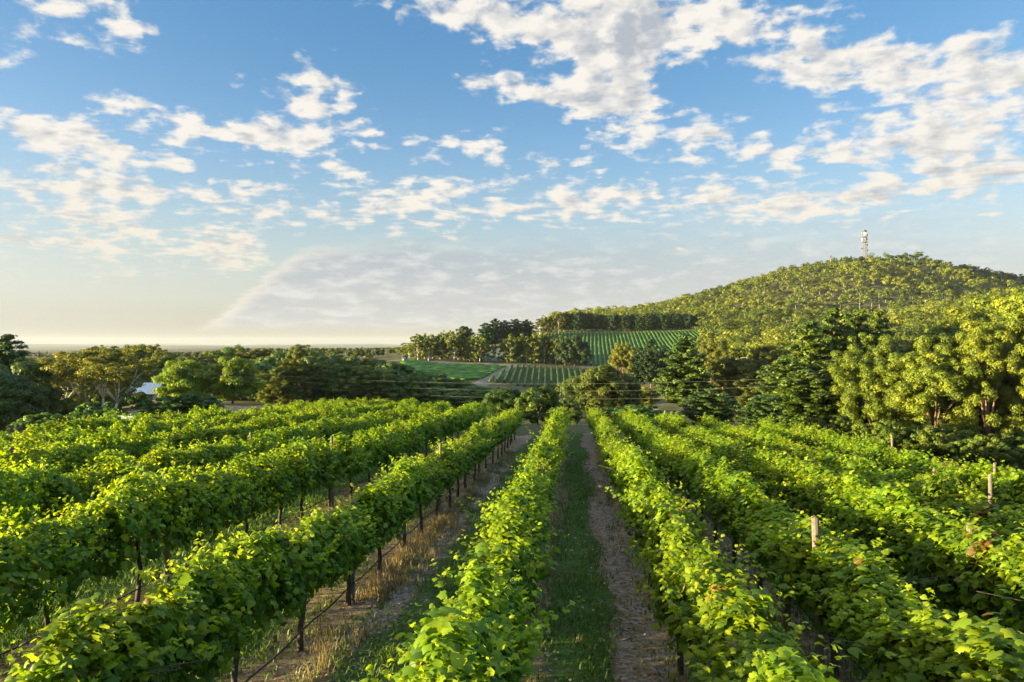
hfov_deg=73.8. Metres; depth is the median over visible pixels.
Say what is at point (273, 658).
drip hose
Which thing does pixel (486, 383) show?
power wire
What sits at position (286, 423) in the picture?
grapevine
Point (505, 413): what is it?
grapevine
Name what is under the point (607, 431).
grapevine
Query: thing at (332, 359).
evergreen tree
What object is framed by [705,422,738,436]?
grapevine
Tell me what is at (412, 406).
grapevine
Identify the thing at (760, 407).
pine tree
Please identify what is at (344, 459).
grapevine
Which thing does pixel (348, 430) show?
grapevine
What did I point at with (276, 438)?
grapevine
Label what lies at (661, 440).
grapevine
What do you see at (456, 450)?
grapevine
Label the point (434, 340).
gum tree
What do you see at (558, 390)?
gum tree
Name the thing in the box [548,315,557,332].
gum tree
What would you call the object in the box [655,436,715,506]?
grapevine
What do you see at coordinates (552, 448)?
grapevine
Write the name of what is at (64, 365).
gum tree
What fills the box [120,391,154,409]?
shrub
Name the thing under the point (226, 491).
grapevine
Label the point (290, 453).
grapevine
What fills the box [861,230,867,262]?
radio tower
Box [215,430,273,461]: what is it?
grapevine
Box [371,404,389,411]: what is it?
grapevine
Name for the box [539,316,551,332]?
gum tree
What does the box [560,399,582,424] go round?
shrub
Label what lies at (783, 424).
grapevine
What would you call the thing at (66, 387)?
shade tree
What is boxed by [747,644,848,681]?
grapevine
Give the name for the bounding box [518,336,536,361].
gum tree
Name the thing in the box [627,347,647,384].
pine tree
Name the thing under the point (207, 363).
shade tree
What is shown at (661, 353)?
pine tree
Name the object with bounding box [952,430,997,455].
shrub
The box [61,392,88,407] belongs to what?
shrub
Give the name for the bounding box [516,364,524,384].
vine row
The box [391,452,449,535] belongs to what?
grapevine
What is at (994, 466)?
trellis post
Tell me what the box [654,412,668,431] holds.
grapevine
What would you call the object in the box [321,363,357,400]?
evergreen tree
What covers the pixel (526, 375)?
vine row
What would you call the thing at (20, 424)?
shrub
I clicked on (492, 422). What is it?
grapevine
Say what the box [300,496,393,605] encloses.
grapevine
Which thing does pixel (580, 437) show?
ground
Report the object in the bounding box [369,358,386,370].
evergreen tree
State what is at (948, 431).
shrub
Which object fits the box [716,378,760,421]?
gum tree
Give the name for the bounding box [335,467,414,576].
grapevine
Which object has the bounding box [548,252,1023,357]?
hill forest
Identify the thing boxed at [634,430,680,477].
grapevine
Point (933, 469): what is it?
trellis post
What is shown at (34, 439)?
grapevine
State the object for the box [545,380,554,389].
gum tree
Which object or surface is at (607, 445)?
grapevine
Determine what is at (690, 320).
evergreen tree
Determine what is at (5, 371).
evergreen tree
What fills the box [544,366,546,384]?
vine row
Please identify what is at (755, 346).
gum tree
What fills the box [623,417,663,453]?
grapevine
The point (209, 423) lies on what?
grapevine
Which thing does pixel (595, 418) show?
grapevine
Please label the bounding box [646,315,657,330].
pine tree
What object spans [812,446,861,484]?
grapevine
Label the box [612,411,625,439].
grapevine
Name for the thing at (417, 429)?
grapevine
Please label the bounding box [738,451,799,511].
grapevine
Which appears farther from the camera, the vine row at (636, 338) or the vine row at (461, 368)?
the vine row at (636, 338)
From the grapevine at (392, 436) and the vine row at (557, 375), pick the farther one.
the vine row at (557, 375)
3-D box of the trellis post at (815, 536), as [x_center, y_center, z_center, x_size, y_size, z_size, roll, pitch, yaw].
[4.408,3.778,9.823,0.126,2.547,0.138,-1,0,0]
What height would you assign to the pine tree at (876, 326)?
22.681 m
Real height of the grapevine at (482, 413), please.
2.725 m
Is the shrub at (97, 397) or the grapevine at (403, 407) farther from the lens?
the shrub at (97, 397)
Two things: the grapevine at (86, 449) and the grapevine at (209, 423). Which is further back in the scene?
the grapevine at (209, 423)
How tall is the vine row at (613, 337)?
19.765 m
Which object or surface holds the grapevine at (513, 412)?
on the ground at (580, 437)
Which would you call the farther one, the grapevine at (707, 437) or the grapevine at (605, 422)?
the grapevine at (605, 422)
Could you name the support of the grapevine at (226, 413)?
on the ground at (580, 437)
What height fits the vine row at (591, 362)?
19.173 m
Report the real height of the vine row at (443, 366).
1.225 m
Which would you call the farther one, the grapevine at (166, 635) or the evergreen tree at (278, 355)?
the evergreen tree at (278, 355)
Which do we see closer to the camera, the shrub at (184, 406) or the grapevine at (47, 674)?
the grapevine at (47, 674)
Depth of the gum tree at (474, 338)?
337.98 m
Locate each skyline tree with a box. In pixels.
[106,345,118,352]
[122,344,153,372]
[142,344,165,363]
[152,349,179,370]
[153,354,196,369]
[168,353,211,361]
[185,354,219,363]
[199,350,225,363]
[217,348,253,359]
[221,344,246,358]
[243,348,272,362]
[256,348,280,356]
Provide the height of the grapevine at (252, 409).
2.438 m
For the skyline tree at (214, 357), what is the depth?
203.05 m
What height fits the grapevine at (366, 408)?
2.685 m
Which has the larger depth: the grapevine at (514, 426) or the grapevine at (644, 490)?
the grapevine at (514, 426)
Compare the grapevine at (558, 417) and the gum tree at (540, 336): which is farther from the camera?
the gum tree at (540, 336)
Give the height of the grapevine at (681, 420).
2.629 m
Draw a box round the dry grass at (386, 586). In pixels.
[0,450,1014,681]
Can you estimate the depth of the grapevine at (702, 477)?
17.35 m
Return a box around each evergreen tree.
[0,364,31,433]
[0,374,49,430]
[11,361,65,420]
[235,361,274,400]
[254,356,277,366]
[270,350,289,365]
[292,350,318,359]
[301,355,331,398]
[312,369,339,402]
[318,354,338,365]
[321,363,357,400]
[339,357,361,366]
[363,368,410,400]
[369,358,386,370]
[373,361,405,375]
[377,376,419,402]
[398,363,416,376]
[417,381,441,402]
[419,386,446,403]
[422,373,453,387]
[431,388,461,404]
[442,392,480,410]
[454,380,474,387]
[456,326,473,357]
[458,385,488,401]
[555,338,573,364]
[564,334,582,365]
[574,341,592,365]
[575,312,586,328]
[583,313,592,330]
[598,315,607,329]
[602,315,613,329]
[606,315,619,330]
[627,314,634,329]
[648,312,658,329]
[654,313,663,329]
[658,314,668,329]
[672,313,682,328]
[678,314,689,328]
[682,314,693,328]
[689,312,698,326]
[858,256,865,263]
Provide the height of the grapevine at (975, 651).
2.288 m
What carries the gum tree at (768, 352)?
on the ground at (580, 437)
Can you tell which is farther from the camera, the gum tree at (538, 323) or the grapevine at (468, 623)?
the gum tree at (538, 323)
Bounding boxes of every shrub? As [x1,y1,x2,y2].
[4,422,48,433]
[10,412,65,430]
[47,397,79,418]
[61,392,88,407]
[64,412,95,420]
[69,402,112,418]
[75,386,103,402]
[88,387,125,410]
[90,407,129,419]
[106,384,136,405]
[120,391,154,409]
[135,397,177,415]
[152,392,207,414]
[189,396,224,410]
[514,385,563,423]
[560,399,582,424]
[599,406,623,424]
[609,404,674,422]
[804,417,825,431]
[824,415,858,436]
[846,423,876,439]
[867,419,906,447]
[886,428,926,452]
[901,424,935,455]
[909,426,962,459]
[929,427,958,455]
[942,438,975,465]
[951,434,1008,464]
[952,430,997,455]
[981,433,1023,446]
[983,444,1023,470]
[1004,436,1023,472]
[1014,444,1023,469]
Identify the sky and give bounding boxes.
[0,0,1023,344]
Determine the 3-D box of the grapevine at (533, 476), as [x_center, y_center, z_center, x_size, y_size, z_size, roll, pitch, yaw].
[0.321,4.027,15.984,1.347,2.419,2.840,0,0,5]
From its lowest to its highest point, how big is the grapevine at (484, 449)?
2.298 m
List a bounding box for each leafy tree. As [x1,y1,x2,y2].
[151,360,208,396]
[199,355,265,403]
[281,366,314,400]
[356,369,387,397]
[397,374,428,402]
[406,370,426,377]
[441,378,467,388]
[471,389,491,405]
[482,388,528,421]
[559,374,599,417]
[576,364,630,411]
[600,373,642,410]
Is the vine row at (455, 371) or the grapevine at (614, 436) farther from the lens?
the vine row at (455, 371)
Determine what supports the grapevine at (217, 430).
on the ground at (580, 437)
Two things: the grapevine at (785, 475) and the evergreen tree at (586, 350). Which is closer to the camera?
the grapevine at (785, 475)
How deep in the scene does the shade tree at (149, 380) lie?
164.44 m
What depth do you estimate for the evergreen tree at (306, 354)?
171.30 m
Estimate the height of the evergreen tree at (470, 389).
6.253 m
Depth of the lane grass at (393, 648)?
13.01 m
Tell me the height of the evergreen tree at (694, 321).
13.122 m
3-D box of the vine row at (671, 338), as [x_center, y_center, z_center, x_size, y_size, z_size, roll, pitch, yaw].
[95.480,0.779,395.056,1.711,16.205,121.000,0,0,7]
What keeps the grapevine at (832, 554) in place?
on the ground at (580, 437)
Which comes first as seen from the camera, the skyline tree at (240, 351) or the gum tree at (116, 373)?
the gum tree at (116, 373)
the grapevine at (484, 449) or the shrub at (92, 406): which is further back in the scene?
the shrub at (92, 406)
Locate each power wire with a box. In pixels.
[46,353,793,390]
[47,353,781,398]
[161,366,780,383]
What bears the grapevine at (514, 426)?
on the ground at (580, 437)
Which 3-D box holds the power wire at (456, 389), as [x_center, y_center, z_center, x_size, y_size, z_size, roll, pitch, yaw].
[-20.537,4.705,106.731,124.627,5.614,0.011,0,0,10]
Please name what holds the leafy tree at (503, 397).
on the ground at (580, 437)
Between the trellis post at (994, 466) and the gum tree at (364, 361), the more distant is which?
the gum tree at (364, 361)
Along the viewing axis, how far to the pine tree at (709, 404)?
71.21 m
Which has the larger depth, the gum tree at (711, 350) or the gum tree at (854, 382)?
the gum tree at (711, 350)
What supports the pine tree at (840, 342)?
on the ground at (580, 437)
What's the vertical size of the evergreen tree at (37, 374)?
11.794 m
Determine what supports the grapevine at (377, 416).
on the ground at (580, 437)
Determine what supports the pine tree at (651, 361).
on the ground at (580, 437)
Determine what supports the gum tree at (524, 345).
on the ground at (580, 437)
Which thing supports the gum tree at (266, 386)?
on the ground at (580, 437)
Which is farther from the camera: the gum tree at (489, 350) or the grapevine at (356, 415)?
the gum tree at (489, 350)
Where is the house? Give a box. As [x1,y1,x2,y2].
[130,382,164,400]
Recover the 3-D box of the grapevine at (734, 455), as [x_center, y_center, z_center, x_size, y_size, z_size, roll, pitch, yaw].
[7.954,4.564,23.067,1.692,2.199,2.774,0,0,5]
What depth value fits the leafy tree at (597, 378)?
104.14 m
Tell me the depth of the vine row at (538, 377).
280.68 m
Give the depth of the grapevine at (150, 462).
17.54 m
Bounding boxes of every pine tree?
[0,334,50,408]
[476,322,496,344]
[486,318,506,345]
[498,320,513,339]
[507,319,525,337]
[518,319,535,337]
[561,312,570,331]
[566,313,574,330]
[571,312,583,330]
[591,313,601,331]
[616,315,626,330]
[620,313,629,331]
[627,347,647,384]
[631,314,645,330]
[639,339,662,387]
[642,313,652,330]
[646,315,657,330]
[653,333,716,410]
[657,345,671,373]
[663,314,672,329]
[668,313,678,329]
[677,388,743,425]
[734,394,791,427]
[754,356,812,426]
[771,369,840,426]
[777,320,834,384]
[813,357,876,427]
[814,307,868,398]
[842,309,885,423]
[862,310,905,433]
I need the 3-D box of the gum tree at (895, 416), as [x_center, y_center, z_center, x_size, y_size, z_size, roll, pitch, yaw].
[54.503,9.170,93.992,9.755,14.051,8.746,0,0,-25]
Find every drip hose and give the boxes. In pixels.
[0,434,462,655]
[245,431,519,681]
[640,448,867,675]
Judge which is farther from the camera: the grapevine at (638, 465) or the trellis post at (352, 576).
the grapevine at (638, 465)
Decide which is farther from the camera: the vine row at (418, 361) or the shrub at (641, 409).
the vine row at (418, 361)
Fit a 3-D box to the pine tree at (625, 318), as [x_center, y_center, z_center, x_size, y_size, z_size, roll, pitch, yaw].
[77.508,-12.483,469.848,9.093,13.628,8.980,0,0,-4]
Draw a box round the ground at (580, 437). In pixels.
[0,265,1019,681]
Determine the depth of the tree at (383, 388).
149.52 m
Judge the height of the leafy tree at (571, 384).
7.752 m
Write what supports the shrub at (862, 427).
on the ground at (580, 437)
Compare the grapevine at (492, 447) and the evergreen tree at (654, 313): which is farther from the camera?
the evergreen tree at (654, 313)
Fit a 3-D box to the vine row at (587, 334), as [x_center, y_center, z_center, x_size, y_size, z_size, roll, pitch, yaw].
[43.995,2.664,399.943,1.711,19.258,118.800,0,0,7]
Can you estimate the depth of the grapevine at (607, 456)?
23.82 m
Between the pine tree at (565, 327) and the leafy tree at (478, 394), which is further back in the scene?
the pine tree at (565, 327)
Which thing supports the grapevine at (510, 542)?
on the ground at (580, 437)
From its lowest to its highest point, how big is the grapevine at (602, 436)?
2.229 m
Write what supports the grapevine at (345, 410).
on the ground at (580, 437)
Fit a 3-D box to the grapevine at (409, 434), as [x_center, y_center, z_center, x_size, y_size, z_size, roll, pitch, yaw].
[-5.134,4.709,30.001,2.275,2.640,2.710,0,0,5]
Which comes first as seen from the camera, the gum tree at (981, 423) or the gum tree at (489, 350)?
the gum tree at (981, 423)
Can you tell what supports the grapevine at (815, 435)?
on the ground at (580, 437)
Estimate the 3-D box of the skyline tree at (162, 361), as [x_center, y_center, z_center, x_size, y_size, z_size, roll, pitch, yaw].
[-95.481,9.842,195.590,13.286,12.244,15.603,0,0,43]
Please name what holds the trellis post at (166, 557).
on the ground at (580, 437)
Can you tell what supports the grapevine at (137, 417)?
on the ground at (580, 437)
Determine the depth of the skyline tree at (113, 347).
200.87 m
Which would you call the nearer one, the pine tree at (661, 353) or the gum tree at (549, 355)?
the pine tree at (661, 353)
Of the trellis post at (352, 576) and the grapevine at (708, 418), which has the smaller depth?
the trellis post at (352, 576)
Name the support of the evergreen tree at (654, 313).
on the ground at (580, 437)
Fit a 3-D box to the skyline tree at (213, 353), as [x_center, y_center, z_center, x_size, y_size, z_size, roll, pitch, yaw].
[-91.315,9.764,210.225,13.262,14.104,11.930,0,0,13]
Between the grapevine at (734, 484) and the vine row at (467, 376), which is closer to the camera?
the grapevine at (734, 484)
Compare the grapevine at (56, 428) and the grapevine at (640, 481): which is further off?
the grapevine at (56, 428)
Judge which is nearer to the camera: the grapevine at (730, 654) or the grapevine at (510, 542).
the grapevine at (730, 654)
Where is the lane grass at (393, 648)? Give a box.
[0,449,1020,681]
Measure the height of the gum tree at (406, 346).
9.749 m
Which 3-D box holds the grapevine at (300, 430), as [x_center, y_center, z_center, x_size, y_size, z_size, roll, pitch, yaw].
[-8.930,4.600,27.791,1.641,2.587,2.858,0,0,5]
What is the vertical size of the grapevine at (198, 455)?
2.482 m
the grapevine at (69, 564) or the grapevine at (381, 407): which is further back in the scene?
the grapevine at (381, 407)
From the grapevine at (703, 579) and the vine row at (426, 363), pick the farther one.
the vine row at (426, 363)
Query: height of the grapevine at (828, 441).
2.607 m
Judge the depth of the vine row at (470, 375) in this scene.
274.34 m
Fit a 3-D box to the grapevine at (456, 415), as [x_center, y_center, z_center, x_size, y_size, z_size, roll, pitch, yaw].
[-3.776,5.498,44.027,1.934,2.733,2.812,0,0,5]
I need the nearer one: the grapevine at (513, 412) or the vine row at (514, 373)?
the grapevine at (513, 412)
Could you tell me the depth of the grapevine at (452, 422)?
41.08 m
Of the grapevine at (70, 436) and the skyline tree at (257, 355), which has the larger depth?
the skyline tree at (257, 355)
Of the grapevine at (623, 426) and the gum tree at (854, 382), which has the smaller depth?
the grapevine at (623, 426)
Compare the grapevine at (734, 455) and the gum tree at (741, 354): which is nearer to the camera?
the grapevine at (734, 455)
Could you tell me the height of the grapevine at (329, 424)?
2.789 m
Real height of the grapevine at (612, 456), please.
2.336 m
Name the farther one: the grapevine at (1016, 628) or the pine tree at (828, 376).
the pine tree at (828, 376)
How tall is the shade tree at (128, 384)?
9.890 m
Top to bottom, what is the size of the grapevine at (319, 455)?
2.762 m
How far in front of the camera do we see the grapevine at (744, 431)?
30.64 m
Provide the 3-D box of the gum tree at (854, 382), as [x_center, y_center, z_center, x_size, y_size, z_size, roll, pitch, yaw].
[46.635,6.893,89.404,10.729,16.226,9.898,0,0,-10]
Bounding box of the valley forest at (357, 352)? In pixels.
[9,347,441,364]
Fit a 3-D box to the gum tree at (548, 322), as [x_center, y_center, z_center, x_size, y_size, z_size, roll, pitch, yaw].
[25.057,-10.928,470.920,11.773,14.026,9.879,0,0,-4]
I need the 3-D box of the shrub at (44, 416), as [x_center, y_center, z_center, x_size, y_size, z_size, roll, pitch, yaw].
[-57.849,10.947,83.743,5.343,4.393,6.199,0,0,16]
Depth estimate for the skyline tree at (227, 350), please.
216.25 m
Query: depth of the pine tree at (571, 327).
470.88 m
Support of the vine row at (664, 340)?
on the ground at (580, 437)
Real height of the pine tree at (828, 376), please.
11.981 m
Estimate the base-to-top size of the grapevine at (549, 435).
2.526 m
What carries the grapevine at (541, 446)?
on the ground at (580, 437)
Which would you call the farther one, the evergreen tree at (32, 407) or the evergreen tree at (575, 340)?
the evergreen tree at (575, 340)
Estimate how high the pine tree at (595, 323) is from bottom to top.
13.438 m
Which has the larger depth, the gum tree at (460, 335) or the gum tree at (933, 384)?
the gum tree at (460, 335)
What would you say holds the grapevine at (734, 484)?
on the ground at (580, 437)
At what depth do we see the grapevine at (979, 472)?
16.48 m
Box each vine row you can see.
[401,361,437,362]
[401,362,451,363]
[407,363,458,364]
[408,363,476,365]
[411,364,491,366]
[413,365,498,367]
[414,366,503,369]
[414,369,497,372]
[415,363,465,364]
[424,364,484,365]
[430,370,494,373]
[446,374,487,376]
[449,376,484,378]
[458,377,481,379]
[496,368,504,381]
[502,364,512,381]
[509,364,518,383]
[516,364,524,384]
[523,364,529,385]
[530,364,535,385]
[536,365,540,386]
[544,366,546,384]
[550,366,552,384]
[556,365,559,385]
[561,366,565,383]
[585,331,588,364]
[589,331,592,363]
[594,332,596,364]
[597,332,601,364]
[601,332,606,364]
[604,331,611,365]
[608,331,612,353]
[611,331,618,357]
[625,331,635,358]
[629,331,637,351]
[633,331,642,355]
[636,331,644,350]
[640,331,649,348]
[651,331,667,356]
[654,331,670,351]
[658,331,674,352]
[661,330,680,353]
[665,330,691,357]
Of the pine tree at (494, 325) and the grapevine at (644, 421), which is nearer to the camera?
the grapevine at (644, 421)
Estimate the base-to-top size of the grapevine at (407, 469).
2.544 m
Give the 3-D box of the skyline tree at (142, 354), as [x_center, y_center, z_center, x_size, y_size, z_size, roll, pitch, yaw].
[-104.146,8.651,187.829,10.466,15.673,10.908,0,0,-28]
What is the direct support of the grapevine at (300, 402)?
on the ground at (580, 437)
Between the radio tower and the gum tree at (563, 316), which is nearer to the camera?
the gum tree at (563, 316)
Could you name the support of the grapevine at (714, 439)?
on the ground at (580, 437)
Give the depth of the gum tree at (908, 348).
115.64 m
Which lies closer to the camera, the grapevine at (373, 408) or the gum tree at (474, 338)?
the grapevine at (373, 408)
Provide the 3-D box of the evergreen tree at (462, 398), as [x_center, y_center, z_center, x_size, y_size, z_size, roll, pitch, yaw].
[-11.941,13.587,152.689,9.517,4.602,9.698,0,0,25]
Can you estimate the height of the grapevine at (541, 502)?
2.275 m
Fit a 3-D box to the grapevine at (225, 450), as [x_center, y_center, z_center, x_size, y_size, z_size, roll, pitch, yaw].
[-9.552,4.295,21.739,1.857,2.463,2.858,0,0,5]
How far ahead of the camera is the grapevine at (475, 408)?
52.31 m
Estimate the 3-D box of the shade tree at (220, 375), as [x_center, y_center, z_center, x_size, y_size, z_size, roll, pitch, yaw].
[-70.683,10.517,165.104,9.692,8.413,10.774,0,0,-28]
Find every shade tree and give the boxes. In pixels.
[54,360,89,395]
[123,362,151,385]
[135,369,168,393]
[161,356,209,395]
[198,361,213,392]
[203,371,222,395]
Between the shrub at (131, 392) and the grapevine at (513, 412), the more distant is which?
the shrub at (131, 392)
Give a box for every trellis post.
[9,447,13,524]
[44,464,48,508]
[164,511,170,582]
[331,435,333,507]
[350,500,354,603]
[438,443,441,514]
[811,514,823,667]
[932,468,935,519]
[966,523,979,617]
[988,474,992,511]
[993,462,996,499]
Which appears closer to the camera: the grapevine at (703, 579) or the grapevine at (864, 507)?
the grapevine at (703, 579)
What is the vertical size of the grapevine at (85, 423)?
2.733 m
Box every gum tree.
[28,357,91,397]
[38,349,127,409]
[64,346,152,406]
[74,356,161,408]
[253,369,285,401]
[255,365,297,402]
[274,344,331,401]
[338,364,393,400]
[354,357,379,370]
[395,346,407,355]
[396,343,416,358]
[407,334,427,359]
[410,333,431,358]
[418,334,441,360]
[425,336,439,357]
[433,332,450,358]
[435,338,450,358]
[438,330,455,359]
[444,328,464,360]
[451,332,464,357]
[461,336,477,360]
[463,334,485,361]
[469,338,491,361]
[477,344,496,360]
[495,339,509,361]
[502,334,517,362]
[508,337,520,360]
[512,333,525,360]
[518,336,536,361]
[518,337,537,362]
[524,333,541,362]
[532,317,547,333]
[533,332,549,360]
[536,332,551,362]
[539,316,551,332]
[541,315,555,332]
[545,336,554,360]
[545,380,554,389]
[547,335,562,363]
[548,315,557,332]
[552,312,563,331]
[555,383,564,398]
[559,311,570,330]
[607,342,638,387]
[639,386,660,412]
[695,337,736,396]
[710,350,753,405]
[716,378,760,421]
[721,345,757,391]
[731,357,778,410]
[743,344,761,357]
[744,342,795,372]
[746,370,779,393]
[827,332,928,432]
[859,334,1001,457]
[875,363,934,433]
[903,333,932,419]
[904,320,999,431]
[915,350,1011,457]
[925,303,1016,424]
[939,318,1023,462]
[953,293,1023,421]
[953,294,1023,434]
[989,286,1022,417]
[991,313,1023,443]
[1011,292,1023,418]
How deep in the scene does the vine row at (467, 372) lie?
285.11 m
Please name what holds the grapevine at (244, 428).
on the ground at (580, 437)
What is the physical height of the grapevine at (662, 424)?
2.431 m
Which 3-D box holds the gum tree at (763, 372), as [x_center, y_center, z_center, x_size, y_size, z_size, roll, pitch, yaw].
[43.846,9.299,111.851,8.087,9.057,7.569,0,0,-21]
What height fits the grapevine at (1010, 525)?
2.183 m
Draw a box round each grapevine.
[0,423,44,445]
[0,431,58,450]
[0,436,93,476]
[0,456,79,529]
[0,497,142,652]
[0,538,37,639]
[0,631,136,681]
[6,464,127,529]
[17,551,254,681]
[26,419,85,435]
[36,433,119,473]
[42,426,89,446]
[54,415,114,434]
[58,461,220,605]
[81,423,131,442]
[86,440,191,534]
[87,422,158,469]
[91,409,138,429]
[103,415,163,437]
[125,519,309,681]
[126,412,162,423]
[135,431,191,457]
[140,439,218,477]
[143,416,183,434]
[146,410,180,421]
[150,455,263,553]
[158,420,222,450]
[169,413,209,429]
[177,411,209,418]
[183,435,248,472]
[189,404,222,420]
[202,407,232,417]
[203,423,243,444]
[205,418,228,429]
[209,448,294,534]
[211,413,249,425]
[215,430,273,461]
[221,418,263,441]
[228,408,256,423]
[234,502,359,651]
[239,411,283,432]
[240,407,257,412]
[241,440,316,529]
[245,406,280,418]
[252,429,305,455]
[263,401,283,409]
[266,436,348,521]
[267,421,316,444]
[268,405,292,415]
[274,414,295,427]
[279,402,302,413]
[279,410,306,424]
[286,399,306,408]
[289,419,331,443]
[291,403,311,412]
[291,408,317,424]
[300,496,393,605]
[302,405,323,410]
[308,404,339,421]
[308,431,366,506]
[311,402,332,410]
[313,415,351,443]
[317,398,331,404]
[323,406,350,419]
[328,429,383,497]
[329,400,345,406]
[330,415,359,437]
[332,397,344,403]
[332,404,353,420]
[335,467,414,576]
[340,399,356,410]
[341,416,375,437]
[350,408,361,418]
[351,403,371,415]
[351,542,584,681]
[352,424,400,482]
[354,397,371,406]
[355,413,385,431]
[357,399,378,405]
[358,405,379,414]
[359,453,437,549]
[362,424,407,474]
[366,410,391,429]
[370,651,505,681]
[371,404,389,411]
[375,397,388,404]
[377,409,397,426]
[382,400,399,409]
[384,418,424,460]
[386,408,409,424]
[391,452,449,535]
[393,403,413,421]
[400,402,422,422]
[400,409,443,459]
[401,398,418,408]
[403,419,429,456]
[407,397,420,408]
[412,406,449,454]
[419,401,440,412]
[423,417,444,457]
[428,436,470,507]
[428,445,460,519]
[430,434,483,496]
[434,401,445,411]
[437,410,451,448]
[439,401,449,412]
[440,501,569,616]
[442,413,460,441]
[445,406,469,440]
[445,409,472,439]
[445,434,490,487]
[446,547,549,681]
[454,478,566,547]
[455,403,478,434]
[462,418,501,471]
[466,405,481,424]
[466,408,478,433]
[467,426,498,480]
[470,401,491,424]
[470,466,567,563]
[471,401,487,421]
[480,422,498,467]
[485,416,507,463]
[489,416,510,458]
[495,414,513,454]
[496,408,516,449]
[498,407,522,441]
[500,456,554,515]
[505,455,562,510]
[507,411,519,447]
[508,406,525,439]
[508,408,520,444]
[516,449,563,503]
[520,435,573,481]
[527,419,564,437]
[533,436,567,473]
[537,422,572,458]
[538,417,572,451]
[540,414,568,430]
[543,412,567,426]
[547,408,573,432]
[547,437,566,482]
[553,407,569,415]
[582,409,597,436]
[586,411,608,440]
[587,408,607,441]
[587,414,604,434]
[588,415,607,431]
[590,418,617,441]
[590,426,626,450]
[591,416,613,432]
[591,431,621,483]
[594,425,623,476]
[595,418,620,445]
[595,421,619,449]
[596,435,628,491]
[599,440,654,522]
[599,474,694,586]
[600,436,635,499]
[602,439,655,483]
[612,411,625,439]
[612,419,631,442]
[613,445,672,507]
[614,410,631,443]
[618,409,642,439]
[618,469,708,559]
[618,476,707,615]
[619,413,642,448]
[621,507,759,674]
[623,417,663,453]
[626,415,653,451]
[634,421,667,460]
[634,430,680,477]
[638,426,665,467]
[645,434,669,484]
[648,433,697,498]
[649,432,672,493]
[651,531,794,681]
[652,413,661,426]
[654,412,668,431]
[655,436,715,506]
[657,413,674,432]
[661,411,677,436]
[663,411,694,437]
[670,422,689,434]
[672,446,741,525]
[675,594,827,681]
[676,424,706,439]
[683,424,738,444]
[684,428,734,453]
[686,461,757,542]
[695,412,719,428]
[696,456,773,565]
[698,433,738,460]
[703,420,723,429]
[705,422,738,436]
[706,482,798,588]
[711,420,730,432]
[713,433,748,470]
[720,442,774,474]
[721,422,749,441]
[730,425,776,449]
[730,504,870,626]
[731,425,779,449]
[732,510,942,677]
[734,442,791,497]
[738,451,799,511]
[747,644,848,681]
[751,415,775,429]
[753,432,794,452]
[761,449,845,522]
[762,418,792,434]
[772,436,812,459]
[775,426,795,443]
[775,469,870,537]
[778,419,833,448]
[787,440,827,465]
[799,558,1023,681]
[802,424,838,451]
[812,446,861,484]
[813,429,885,457]
[814,462,933,574]
[832,430,907,463]
[833,454,895,487]
[855,443,913,474]
[861,501,1001,618]
[863,587,1023,681]
[864,465,917,491]
[884,447,948,476]
[895,506,1023,648]
[901,470,1004,523]
[912,453,979,490]
[916,488,1023,544]
[946,453,1023,509]
[971,510,1023,540]
[976,578,1023,638]
[996,473,1023,512]
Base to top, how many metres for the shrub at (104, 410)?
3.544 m
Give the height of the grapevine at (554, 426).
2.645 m
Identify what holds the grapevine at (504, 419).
on the ground at (580, 437)
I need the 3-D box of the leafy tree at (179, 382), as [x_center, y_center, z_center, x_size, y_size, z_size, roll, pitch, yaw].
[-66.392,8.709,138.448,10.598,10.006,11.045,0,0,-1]
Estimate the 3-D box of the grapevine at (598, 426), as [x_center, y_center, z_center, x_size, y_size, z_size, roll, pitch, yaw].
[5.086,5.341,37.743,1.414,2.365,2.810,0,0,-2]
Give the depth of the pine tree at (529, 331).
437.73 m
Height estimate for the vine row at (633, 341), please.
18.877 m
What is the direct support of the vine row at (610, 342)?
on the ground at (580, 437)
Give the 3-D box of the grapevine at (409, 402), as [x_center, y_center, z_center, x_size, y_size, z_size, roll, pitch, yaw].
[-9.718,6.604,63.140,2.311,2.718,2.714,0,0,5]
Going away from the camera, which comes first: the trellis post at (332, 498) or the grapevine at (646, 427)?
the trellis post at (332, 498)
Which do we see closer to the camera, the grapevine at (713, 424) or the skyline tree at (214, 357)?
the grapevine at (713, 424)
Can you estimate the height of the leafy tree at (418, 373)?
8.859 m
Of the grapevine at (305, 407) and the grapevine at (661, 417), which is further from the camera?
the grapevine at (305, 407)
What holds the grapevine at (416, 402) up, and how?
on the ground at (580, 437)
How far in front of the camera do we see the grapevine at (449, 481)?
20.46 m
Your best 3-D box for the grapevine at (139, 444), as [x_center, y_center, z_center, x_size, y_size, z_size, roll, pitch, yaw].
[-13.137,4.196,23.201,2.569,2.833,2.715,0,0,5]
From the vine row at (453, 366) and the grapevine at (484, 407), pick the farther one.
the vine row at (453, 366)
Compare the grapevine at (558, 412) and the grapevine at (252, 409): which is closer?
the grapevine at (558, 412)
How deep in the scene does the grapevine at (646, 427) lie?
33.18 m
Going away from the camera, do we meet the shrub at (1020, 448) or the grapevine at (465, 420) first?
the grapevine at (465, 420)
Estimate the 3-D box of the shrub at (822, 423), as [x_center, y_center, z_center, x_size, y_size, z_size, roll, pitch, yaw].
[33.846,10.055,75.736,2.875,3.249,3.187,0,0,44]
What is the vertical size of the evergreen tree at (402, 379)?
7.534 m

